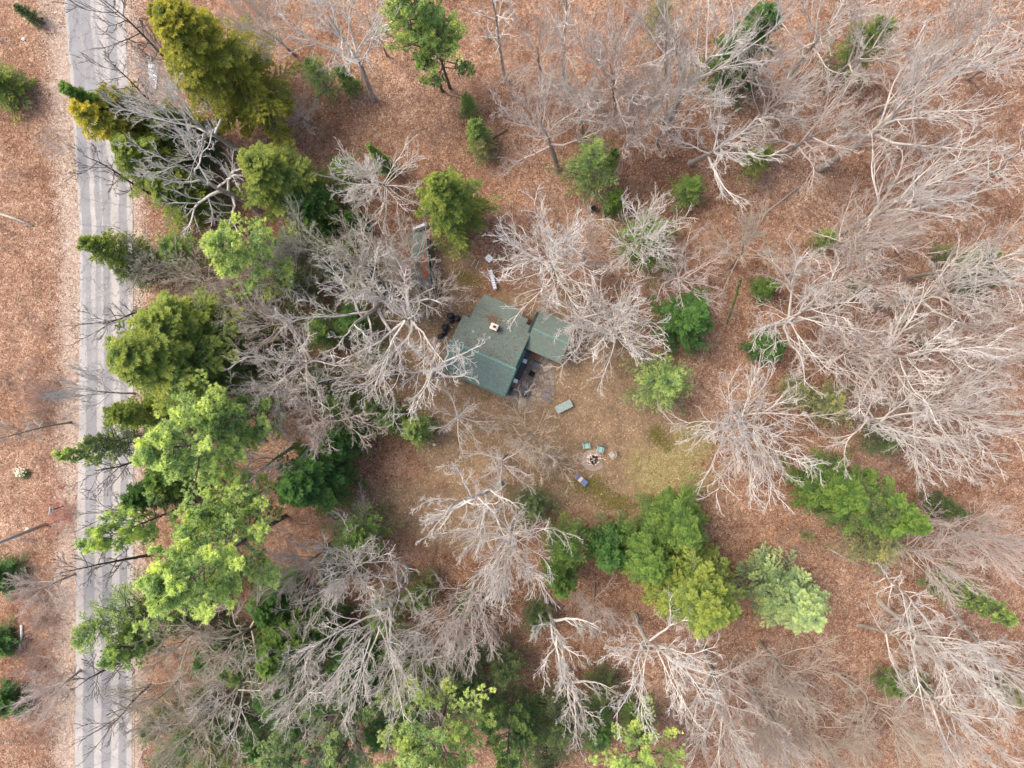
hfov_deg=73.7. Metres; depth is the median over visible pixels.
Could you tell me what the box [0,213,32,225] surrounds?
fallen log
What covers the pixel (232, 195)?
bare tree
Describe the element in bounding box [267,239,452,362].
bare tree
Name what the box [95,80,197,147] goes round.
evergreen tree
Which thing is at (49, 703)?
bare tree
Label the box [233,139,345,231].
evergreen tree
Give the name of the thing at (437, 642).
bare tree
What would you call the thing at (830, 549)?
fallen log
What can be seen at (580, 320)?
bare tree
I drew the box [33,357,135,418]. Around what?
bare tree
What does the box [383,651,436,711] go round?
understory fir
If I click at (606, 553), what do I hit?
evergreen tree
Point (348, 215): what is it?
evergreen tree
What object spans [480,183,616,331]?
bare tree
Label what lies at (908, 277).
bare tree
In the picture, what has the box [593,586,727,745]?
bare tree
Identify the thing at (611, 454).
lawn chair
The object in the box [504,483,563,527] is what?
evergreen tree
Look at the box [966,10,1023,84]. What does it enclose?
bare tree
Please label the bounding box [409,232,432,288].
shed
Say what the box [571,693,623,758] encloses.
understory fir
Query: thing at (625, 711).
understory fir
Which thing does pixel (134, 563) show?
overhead cable
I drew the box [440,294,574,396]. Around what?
cabin
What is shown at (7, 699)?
evergreen tree
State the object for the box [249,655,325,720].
understory fir
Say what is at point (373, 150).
evergreen tree
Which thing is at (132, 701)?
bare tree
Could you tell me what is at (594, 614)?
bare tree
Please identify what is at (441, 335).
rubbish bag
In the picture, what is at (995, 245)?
bare tree
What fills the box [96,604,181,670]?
evergreen tree
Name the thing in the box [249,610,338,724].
bare tree
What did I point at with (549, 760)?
understory fir
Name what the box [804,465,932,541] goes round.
evergreen tree
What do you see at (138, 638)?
evergreen tree
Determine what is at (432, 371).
bare tree
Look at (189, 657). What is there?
bare tree
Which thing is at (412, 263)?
bare tree
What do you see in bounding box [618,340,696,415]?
evergreen tree
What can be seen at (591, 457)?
fire pit
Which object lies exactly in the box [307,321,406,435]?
bare tree
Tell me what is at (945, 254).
understory fir
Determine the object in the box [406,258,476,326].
bare tree
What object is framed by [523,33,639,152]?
bare tree
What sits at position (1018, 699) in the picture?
understory fir
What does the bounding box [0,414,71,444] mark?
bare tree
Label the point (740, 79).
bare tree
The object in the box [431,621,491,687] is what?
understory fir
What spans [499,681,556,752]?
understory fir
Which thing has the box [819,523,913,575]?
evergreen tree
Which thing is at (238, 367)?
evergreen tree
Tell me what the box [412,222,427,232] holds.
tarp
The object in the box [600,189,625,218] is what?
evergreen tree
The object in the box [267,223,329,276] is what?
understory fir
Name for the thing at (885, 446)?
evergreen tree
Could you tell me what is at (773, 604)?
evergreen tree
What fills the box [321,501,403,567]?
evergreen tree
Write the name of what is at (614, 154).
evergreen tree
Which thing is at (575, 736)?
bare tree
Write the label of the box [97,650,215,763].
bare tree
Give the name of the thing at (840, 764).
bare tree
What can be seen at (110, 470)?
bare tree
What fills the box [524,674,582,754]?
understory fir
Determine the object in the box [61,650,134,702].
bare tree
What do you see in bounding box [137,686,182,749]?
understory fir
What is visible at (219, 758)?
understory fir
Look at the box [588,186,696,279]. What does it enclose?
bare tree
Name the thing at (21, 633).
fallen log
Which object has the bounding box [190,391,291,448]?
evergreen tree
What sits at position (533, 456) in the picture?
bare tree
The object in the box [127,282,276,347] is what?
evergreen tree
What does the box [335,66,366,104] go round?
evergreen tree
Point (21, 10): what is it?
evergreen tree
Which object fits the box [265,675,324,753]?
understory fir
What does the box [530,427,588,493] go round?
bare tree
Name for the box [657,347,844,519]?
bare tree
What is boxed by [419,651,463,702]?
understory fir
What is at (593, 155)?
evergreen tree
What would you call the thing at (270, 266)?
bare tree
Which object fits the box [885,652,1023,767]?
bare tree
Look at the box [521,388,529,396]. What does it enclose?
patio chair
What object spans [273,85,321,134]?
bare tree
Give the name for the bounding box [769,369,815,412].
evergreen tree
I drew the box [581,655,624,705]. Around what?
understory fir
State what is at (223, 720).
understory fir
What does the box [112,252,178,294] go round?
evergreen tree
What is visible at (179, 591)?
evergreen tree
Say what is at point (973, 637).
bare tree
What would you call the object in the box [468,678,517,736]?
understory fir
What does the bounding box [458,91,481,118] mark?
evergreen tree
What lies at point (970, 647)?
bare tree
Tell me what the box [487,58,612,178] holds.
bare tree
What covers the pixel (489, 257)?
white box
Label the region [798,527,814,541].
evergreen tree
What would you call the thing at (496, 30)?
bare tree
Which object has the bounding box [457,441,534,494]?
bare tree
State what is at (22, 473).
blossoming shrub
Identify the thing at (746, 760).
bare tree
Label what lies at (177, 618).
understory fir
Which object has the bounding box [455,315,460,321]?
rubbish bag
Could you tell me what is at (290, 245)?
bare tree
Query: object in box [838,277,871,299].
understory fir
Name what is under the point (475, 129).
evergreen tree
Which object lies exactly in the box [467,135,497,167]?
evergreen tree
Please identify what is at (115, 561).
bare tree
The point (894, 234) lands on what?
bare tree
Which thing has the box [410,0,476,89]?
evergreen tree
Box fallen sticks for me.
[0,0,1020,766]
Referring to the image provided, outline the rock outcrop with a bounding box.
[148,54,157,88]
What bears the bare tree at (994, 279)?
on the ground
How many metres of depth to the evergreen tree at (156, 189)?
61.62 m
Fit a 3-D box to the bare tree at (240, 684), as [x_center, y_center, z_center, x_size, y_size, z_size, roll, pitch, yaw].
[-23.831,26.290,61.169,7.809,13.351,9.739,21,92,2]
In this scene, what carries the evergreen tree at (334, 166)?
on the ground
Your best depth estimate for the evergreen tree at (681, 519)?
59.33 m
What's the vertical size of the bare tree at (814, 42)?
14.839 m
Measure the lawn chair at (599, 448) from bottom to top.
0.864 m
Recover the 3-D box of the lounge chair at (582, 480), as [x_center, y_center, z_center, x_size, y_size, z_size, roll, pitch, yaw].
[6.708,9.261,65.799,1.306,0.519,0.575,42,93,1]
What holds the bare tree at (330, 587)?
on the ground
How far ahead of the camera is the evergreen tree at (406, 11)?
52.35 m
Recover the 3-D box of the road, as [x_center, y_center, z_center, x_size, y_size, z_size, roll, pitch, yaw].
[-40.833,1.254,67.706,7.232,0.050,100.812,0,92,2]
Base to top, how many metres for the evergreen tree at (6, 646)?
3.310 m
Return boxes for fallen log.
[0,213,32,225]
[19,625,22,648]
[726,278,740,323]
[759,185,800,217]
[807,634,832,670]
[828,548,865,567]
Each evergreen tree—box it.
[0,61,36,125]
[0,552,29,600]
[0,615,24,658]
[0,679,33,720]
[12,2,45,30]
[51,432,145,465]
[58,79,160,140]
[66,98,166,150]
[70,568,162,655]
[73,486,195,555]
[76,228,173,286]
[76,414,147,465]
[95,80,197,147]
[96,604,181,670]
[102,299,285,420]
[102,388,196,435]
[110,128,210,216]
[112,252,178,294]
[112,599,201,664]
[118,471,193,512]
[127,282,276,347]
[128,369,271,519]
[131,469,287,637]
[142,448,199,501]
[144,0,302,155]
[144,164,240,243]
[149,105,229,176]
[156,222,215,284]
[174,466,284,541]
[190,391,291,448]
[191,325,290,394]
[191,610,259,678]
[198,211,298,300]
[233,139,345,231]
[245,565,313,629]
[247,711,330,767]
[252,577,347,681]
[272,438,368,520]
[285,181,358,254]
[292,598,356,662]
[300,50,349,108]
[317,148,369,204]
[318,417,375,466]
[319,683,390,767]
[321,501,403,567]
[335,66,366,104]
[343,210,370,237]
[362,390,410,441]
[365,141,394,176]
[374,674,496,767]
[375,0,462,91]
[399,411,439,450]
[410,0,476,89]
[413,165,502,261]
[419,565,441,586]
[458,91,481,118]
[464,117,498,156]
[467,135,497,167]
[484,683,536,767]
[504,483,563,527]
[538,502,596,568]
[539,547,582,599]
[544,132,622,211]
[578,510,628,574]
[585,695,688,767]
[597,147,620,185]
[598,205,683,290]
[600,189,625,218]
[601,504,676,586]
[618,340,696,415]
[631,473,708,553]
[637,287,714,358]
[638,0,682,47]
[640,511,744,639]
[661,173,707,213]
[692,0,781,110]
[728,548,791,619]
[735,143,781,188]
[735,541,831,634]
[739,327,787,367]
[747,276,779,305]
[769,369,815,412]
[776,446,870,517]
[788,378,852,436]
[791,450,901,531]
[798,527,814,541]
[804,226,838,252]
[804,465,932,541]
[819,13,898,92]
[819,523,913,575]
[846,410,909,460]
[865,661,904,697]
[909,489,971,522]
[916,561,1018,627]
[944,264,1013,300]
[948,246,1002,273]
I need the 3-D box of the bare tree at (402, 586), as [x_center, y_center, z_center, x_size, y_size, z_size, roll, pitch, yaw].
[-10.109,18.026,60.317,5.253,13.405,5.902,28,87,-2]
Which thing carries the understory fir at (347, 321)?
on the ground
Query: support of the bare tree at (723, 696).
on the ground
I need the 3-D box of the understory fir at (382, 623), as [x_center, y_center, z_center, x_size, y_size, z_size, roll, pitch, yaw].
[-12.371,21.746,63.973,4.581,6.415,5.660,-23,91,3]
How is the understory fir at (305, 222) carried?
on the ground
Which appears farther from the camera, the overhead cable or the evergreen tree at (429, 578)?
the evergreen tree at (429, 578)
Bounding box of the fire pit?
[582,450,602,470]
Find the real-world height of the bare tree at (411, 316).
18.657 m
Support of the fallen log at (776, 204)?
on the ground
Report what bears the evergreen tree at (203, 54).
on the ground
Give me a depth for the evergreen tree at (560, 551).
60.02 m
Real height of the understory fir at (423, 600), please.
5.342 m
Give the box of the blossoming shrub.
[15,467,29,479]
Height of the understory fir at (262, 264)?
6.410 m
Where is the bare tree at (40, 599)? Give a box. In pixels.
[0,351,76,751]
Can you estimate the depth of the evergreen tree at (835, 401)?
61.88 m
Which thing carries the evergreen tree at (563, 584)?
on the ground
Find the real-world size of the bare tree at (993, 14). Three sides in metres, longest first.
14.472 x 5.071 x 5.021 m
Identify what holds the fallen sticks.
on the ground
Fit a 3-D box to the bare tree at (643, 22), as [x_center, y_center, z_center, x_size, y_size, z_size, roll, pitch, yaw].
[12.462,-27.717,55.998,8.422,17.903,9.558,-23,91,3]
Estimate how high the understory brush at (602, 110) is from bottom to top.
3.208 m
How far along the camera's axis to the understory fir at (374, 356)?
63.38 m
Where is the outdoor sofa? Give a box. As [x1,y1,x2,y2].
[515,362,526,379]
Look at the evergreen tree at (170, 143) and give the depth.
61.74 m
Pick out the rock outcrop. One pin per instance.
(151, 72)
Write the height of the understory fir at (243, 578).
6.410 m
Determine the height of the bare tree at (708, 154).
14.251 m
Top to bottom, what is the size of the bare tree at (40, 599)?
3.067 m
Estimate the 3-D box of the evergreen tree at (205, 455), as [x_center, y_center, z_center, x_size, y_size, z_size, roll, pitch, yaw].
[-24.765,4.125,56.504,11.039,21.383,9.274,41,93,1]
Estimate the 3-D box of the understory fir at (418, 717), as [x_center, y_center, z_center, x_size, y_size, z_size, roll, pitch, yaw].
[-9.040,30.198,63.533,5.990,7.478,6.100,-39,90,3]
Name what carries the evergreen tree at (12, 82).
on the ground
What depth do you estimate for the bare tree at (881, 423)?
54.41 m
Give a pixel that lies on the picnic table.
(561, 408)
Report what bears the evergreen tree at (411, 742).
on the ground
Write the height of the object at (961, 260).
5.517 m
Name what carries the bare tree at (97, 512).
on the ground
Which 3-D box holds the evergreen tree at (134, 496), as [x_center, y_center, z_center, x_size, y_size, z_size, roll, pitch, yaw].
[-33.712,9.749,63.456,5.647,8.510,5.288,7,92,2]
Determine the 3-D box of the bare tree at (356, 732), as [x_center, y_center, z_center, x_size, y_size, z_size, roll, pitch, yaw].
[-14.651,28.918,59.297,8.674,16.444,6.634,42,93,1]
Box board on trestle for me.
[483,269,498,289]
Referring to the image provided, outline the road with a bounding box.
[64,0,133,767]
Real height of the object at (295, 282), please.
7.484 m
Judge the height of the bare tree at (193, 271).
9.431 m
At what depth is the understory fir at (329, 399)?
62.42 m
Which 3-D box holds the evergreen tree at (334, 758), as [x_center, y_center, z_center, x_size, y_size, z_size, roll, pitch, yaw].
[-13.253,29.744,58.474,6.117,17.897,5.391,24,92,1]
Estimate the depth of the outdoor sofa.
65.53 m
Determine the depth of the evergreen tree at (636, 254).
61.47 m
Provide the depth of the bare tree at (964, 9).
51.42 m
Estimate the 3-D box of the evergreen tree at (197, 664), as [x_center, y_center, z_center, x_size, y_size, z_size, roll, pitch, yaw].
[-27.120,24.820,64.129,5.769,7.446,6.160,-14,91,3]
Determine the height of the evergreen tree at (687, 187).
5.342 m
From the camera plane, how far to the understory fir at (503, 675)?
62.66 m
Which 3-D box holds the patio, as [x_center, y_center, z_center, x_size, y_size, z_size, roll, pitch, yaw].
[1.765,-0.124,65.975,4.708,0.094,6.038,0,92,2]
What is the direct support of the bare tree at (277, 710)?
on the ground
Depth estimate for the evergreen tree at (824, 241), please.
61.98 m
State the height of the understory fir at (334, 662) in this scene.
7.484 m
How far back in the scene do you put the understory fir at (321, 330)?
62.70 m
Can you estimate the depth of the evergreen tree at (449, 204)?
57.10 m
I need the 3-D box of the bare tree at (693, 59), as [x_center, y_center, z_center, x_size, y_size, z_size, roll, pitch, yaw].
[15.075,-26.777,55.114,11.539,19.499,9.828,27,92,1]
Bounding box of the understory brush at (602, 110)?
[0,0,1023,767]
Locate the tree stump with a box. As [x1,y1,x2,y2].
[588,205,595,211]
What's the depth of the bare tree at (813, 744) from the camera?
55.79 m
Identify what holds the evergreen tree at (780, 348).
on the ground
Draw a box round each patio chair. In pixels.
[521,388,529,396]
[531,360,539,369]
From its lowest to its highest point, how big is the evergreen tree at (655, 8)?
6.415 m
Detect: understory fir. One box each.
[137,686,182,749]
[144,715,212,767]
[170,586,227,634]
[170,689,231,764]
[178,675,232,726]
[184,727,246,767]
[200,548,256,601]
[206,688,265,746]
[215,628,264,693]
[224,694,292,767]
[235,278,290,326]
[244,240,277,287]
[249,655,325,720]
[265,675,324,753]
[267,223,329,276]
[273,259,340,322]
[288,216,340,253]
[296,661,348,717]
[297,297,361,356]
[298,355,349,404]
[301,581,351,647]
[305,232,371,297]
[310,537,366,592]
[316,375,363,426]
[321,612,394,688]
[325,660,391,722]
[331,296,383,347]
[343,323,396,382]
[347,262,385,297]
[351,633,397,692]
[357,380,404,427]
[357,678,413,757]
[359,582,412,638]
[377,615,421,664]
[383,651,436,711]
[386,670,449,731]
[398,569,440,615]
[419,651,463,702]
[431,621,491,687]
[443,654,491,719]
[450,580,487,622]
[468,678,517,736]
[478,632,535,692]
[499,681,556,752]
[516,584,559,638]
[522,704,584,767]
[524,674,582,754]
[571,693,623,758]
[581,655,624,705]
[614,688,664,744]
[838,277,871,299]
[897,665,933,696]
[925,242,955,266]
[980,672,1023,711]
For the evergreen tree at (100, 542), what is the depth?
56.35 m
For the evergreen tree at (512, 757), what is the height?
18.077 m
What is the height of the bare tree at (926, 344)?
17.187 m
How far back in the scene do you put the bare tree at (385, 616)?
53.12 m
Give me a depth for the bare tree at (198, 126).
54.84 m
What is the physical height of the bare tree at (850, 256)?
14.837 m
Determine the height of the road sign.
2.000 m
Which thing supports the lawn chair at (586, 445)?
on the ground
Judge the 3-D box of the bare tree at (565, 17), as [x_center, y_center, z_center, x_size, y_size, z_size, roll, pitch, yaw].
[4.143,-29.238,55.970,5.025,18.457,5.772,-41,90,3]
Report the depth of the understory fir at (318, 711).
62.48 m
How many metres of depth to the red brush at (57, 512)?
67.60 m
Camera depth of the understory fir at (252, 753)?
62.94 m
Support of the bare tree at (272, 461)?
on the ground
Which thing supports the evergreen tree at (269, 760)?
on the ground
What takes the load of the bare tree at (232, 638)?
on the ground
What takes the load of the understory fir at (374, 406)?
on the ground
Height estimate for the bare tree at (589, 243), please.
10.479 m
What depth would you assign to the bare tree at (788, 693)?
56.29 m
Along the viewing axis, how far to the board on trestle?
65.26 m
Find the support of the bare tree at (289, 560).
on the ground
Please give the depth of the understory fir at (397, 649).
63.87 m
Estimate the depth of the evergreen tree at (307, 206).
60.99 m
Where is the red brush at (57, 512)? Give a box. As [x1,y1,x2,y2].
[38,478,75,534]
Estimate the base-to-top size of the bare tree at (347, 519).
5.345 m
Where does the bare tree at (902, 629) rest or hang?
on the ground
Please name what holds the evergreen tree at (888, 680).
on the ground
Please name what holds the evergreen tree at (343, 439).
on the ground
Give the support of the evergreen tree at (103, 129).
on the ground
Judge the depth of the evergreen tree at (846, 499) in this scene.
58.14 m
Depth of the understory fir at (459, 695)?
62.87 m
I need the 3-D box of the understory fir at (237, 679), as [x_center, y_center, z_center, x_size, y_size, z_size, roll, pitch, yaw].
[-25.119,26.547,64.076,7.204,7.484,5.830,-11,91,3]
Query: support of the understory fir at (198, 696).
on the ground
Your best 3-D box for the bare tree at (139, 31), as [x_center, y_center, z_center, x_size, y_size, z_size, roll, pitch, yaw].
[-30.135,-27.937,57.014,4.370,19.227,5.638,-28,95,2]
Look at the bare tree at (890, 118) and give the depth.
51.72 m
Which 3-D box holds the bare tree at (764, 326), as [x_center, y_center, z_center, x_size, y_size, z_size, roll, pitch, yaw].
[24.165,-5.266,57.830,11.383,14.419,12.103,18,92,2]
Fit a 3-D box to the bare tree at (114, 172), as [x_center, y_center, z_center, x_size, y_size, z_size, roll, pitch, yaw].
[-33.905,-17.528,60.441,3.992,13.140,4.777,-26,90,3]
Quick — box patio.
[506,351,554,413]
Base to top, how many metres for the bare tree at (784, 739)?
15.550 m
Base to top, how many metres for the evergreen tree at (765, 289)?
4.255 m
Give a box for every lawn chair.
[583,442,589,448]
[596,445,603,452]
[607,451,616,459]
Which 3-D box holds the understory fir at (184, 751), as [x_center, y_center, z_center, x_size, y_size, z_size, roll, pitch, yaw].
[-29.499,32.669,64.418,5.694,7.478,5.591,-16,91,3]
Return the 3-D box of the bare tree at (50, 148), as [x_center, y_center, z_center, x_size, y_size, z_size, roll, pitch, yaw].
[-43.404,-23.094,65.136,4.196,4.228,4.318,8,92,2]
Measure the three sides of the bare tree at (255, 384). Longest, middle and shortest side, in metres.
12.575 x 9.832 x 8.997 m
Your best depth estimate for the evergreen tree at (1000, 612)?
58.01 m
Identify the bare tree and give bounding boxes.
[0,351,76,751]
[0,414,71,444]
[0,555,80,627]
[0,653,81,734]
[30,119,73,161]
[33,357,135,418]
[50,0,178,79]
[52,529,149,591]
[61,300,148,345]
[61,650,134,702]
[65,142,150,197]
[65,491,126,533]
[66,684,150,765]
[68,39,156,107]
[71,448,143,497]
[96,57,240,189]
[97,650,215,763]
[104,222,196,299]
[113,86,262,248]
[113,604,237,697]
[120,661,248,767]
[123,14,197,105]
[131,237,235,314]
[162,576,274,700]
[176,644,283,758]
[181,261,261,341]
[214,262,311,361]
[215,0,314,64]
[218,340,343,447]
[218,425,303,503]
[220,289,365,438]
[229,235,317,316]
[248,520,346,618]
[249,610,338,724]
[251,0,400,101]
[258,358,389,468]
[258,657,345,745]
[260,193,357,286]
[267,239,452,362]
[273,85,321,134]
[277,562,423,752]
[280,675,382,767]
[285,185,431,323]
[286,481,419,627]
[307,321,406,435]
[313,134,424,253]
[314,490,385,555]
[321,240,448,403]
[323,219,419,332]
[352,0,392,57]
[358,616,453,723]
[360,552,419,625]
[367,214,438,297]
[383,333,485,423]
[384,598,483,690]
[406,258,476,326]
[409,457,526,559]
[413,568,521,685]
[427,377,494,459]
[431,447,582,620]
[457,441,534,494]
[461,0,525,80]
[479,384,563,501]
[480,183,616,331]
[483,0,582,105]
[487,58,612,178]
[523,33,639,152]
[525,269,641,384]
[528,599,607,710]
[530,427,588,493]
[539,0,580,89]
[539,0,689,157]
[545,191,626,274]
[553,664,623,760]
[557,273,671,395]
[570,576,628,645]
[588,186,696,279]
[591,54,690,175]
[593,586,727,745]
[616,18,733,147]
[621,0,719,117]
[646,0,804,132]
[650,218,731,314]
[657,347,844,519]
[666,68,794,218]
[674,664,787,767]
[682,637,776,763]
[692,194,803,306]
[724,0,816,106]
[724,686,840,767]
[726,664,826,767]
[739,24,855,143]
[744,634,859,753]
[746,62,913,194]
[747,230,898,395]
[748,240,835,323]
[769,0,893,92]
[775,211,926,349]
[779,683,881,767]
[785,292,917,409]
[793,174,955,289]
[815,11,1023,177]
[818,109,1023,279]
[818,360,980,487]
[821,0,960,93]
[823,267,1015,430]
[823,661,962,767]
[854,0,1023,163]
[856,589,968,695]
[867,220,1023,350]
[869,556,947,657]
[873,499,998,614]
[876,326,1023,505]
[876,596,1023,730]
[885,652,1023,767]
[897,247,1023,406]
[905,229,1023,313]
[920,496,1023,586]
[929,203,1023,301]
[937,607,1023,751]
[952,0,1023,58]
[961,122,1023,199]
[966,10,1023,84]
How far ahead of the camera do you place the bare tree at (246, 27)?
55.48 m
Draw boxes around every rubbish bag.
[438,333,444,338]
[442,324,448,330]
[447,313,454,318]
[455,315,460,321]
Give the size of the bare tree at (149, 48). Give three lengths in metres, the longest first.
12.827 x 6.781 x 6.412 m
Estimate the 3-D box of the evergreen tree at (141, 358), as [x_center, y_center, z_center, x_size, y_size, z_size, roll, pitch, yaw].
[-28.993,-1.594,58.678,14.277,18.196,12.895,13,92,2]
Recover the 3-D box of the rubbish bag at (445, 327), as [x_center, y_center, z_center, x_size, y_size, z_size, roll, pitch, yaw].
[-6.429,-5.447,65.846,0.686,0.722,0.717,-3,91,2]
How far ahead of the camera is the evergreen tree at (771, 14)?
56.72 m
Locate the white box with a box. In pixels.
[485,254,492,262]
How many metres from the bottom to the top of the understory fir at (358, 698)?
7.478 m
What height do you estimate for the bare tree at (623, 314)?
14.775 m
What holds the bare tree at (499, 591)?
on the ground
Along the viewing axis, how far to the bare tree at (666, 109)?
53.09 m
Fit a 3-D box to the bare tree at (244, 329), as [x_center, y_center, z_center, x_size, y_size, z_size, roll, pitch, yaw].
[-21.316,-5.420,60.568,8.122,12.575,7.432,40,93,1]
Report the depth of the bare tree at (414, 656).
56.17 m
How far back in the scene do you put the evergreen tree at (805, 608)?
58.26 m
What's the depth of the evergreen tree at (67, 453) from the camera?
58.13 m
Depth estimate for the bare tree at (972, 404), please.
52.95 m
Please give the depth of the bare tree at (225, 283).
59.35 m
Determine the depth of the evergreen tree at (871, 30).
58.59 m
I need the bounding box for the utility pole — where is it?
[0,523,47,543]
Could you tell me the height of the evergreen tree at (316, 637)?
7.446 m
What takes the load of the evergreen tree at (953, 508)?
on the ground
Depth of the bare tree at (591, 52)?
51.93 m
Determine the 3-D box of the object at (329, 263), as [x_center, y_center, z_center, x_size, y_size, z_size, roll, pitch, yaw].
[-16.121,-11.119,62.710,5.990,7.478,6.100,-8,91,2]
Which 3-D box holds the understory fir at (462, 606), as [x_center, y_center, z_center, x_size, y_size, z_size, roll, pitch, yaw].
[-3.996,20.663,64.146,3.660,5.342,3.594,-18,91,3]
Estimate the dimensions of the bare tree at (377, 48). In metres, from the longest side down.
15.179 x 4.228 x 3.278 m
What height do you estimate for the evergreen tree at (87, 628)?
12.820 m
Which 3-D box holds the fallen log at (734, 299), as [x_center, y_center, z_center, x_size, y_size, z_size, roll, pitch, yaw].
[21.118,-7.884,64.922,0.229,0.174,4.567,16,92,2]
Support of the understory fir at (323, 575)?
on the ground
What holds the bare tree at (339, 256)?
on the ground
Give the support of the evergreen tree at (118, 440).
on the ground
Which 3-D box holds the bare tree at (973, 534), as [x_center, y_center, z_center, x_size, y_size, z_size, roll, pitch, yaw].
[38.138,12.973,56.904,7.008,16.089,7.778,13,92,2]
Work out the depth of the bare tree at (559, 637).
57.61 m
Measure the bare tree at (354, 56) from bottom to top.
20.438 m
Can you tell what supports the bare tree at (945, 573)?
on the ground
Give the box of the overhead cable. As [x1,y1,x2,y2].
[131,25,134,767]
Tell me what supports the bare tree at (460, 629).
on the ground
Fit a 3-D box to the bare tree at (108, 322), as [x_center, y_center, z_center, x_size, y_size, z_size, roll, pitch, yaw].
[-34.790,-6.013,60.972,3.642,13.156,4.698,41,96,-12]
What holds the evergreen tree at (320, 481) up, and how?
on the ground
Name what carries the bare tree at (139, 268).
on the ground
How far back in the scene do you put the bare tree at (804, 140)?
54.73 m
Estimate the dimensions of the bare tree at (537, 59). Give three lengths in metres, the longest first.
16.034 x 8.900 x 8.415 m
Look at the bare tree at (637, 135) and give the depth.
55.36 m
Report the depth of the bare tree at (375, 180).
59.92 m
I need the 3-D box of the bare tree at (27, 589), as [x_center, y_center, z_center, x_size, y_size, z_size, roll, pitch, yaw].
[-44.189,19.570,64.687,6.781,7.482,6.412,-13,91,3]
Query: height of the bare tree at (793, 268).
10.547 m
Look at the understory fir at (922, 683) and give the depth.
63.50 m
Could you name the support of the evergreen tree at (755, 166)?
on the ground
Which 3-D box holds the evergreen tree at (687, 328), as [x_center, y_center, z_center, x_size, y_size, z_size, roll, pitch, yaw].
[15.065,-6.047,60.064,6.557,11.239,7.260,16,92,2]
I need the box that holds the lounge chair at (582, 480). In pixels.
[575,474,588,486]
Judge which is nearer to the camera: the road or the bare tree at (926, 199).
the bare tree at (926, 199)
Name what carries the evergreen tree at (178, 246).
on the ground
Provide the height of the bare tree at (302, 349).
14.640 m
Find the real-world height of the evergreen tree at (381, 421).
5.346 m
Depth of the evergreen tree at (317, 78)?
61.62 m
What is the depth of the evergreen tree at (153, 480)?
61.74 m
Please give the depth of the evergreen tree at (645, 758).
57.12 m
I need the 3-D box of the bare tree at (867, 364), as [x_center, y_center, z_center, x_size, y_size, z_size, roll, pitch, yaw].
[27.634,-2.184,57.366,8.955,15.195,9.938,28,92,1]
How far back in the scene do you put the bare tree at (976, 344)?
52.36 m
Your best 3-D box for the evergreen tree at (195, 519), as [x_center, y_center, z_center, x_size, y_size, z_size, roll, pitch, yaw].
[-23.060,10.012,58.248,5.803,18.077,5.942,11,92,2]
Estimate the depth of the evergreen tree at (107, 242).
59.44 m
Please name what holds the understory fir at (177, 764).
on the ground
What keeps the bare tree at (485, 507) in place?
on the ground
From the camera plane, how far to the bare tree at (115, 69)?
54.78 m
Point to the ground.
(624, 424)
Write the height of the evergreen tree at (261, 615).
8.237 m
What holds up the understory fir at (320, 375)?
on the ground
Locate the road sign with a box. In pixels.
[48,506,61,514]
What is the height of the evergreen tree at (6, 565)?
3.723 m
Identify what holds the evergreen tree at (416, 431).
on the ground
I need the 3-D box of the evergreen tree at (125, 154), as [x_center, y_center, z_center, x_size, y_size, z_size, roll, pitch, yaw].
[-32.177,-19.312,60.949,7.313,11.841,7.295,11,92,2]
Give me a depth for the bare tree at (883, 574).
54.50 m
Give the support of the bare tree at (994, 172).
on the ground
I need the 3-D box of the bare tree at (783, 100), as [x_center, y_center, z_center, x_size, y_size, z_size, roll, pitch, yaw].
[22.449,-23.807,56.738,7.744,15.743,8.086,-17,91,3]
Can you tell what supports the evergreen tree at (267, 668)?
on the ground
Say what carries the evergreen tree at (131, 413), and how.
on the ground
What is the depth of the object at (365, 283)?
63.31 m
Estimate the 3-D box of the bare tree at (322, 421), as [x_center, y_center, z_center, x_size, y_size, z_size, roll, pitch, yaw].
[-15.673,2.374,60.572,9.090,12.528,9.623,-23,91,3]
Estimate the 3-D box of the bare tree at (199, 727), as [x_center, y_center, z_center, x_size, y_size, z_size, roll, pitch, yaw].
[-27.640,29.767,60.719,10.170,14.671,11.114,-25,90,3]
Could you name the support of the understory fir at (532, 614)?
on the ground
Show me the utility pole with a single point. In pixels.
(24, 532)
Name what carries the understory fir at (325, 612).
on the ground
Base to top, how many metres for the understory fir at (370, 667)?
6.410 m
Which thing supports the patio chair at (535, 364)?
on the patio
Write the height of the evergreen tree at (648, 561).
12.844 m
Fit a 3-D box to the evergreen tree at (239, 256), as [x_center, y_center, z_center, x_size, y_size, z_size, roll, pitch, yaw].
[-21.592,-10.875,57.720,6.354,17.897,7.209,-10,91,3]
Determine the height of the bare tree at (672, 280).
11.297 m
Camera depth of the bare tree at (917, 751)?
56.04 m
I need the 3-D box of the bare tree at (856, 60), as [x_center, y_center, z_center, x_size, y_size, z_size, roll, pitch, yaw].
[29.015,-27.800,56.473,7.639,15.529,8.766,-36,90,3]
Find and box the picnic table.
[555,398,573,413]
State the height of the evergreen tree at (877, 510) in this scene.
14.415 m
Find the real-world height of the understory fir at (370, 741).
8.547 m
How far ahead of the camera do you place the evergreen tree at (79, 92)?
54.35 m
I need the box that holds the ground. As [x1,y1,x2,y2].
[0,0,1023,767]
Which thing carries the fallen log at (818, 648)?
on the ground
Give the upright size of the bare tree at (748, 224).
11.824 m
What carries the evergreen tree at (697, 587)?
on the ground
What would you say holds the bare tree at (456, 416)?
on the ground
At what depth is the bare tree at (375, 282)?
57.54 m
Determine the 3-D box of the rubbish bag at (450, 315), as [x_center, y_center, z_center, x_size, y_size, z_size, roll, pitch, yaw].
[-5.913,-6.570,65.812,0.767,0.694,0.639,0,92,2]

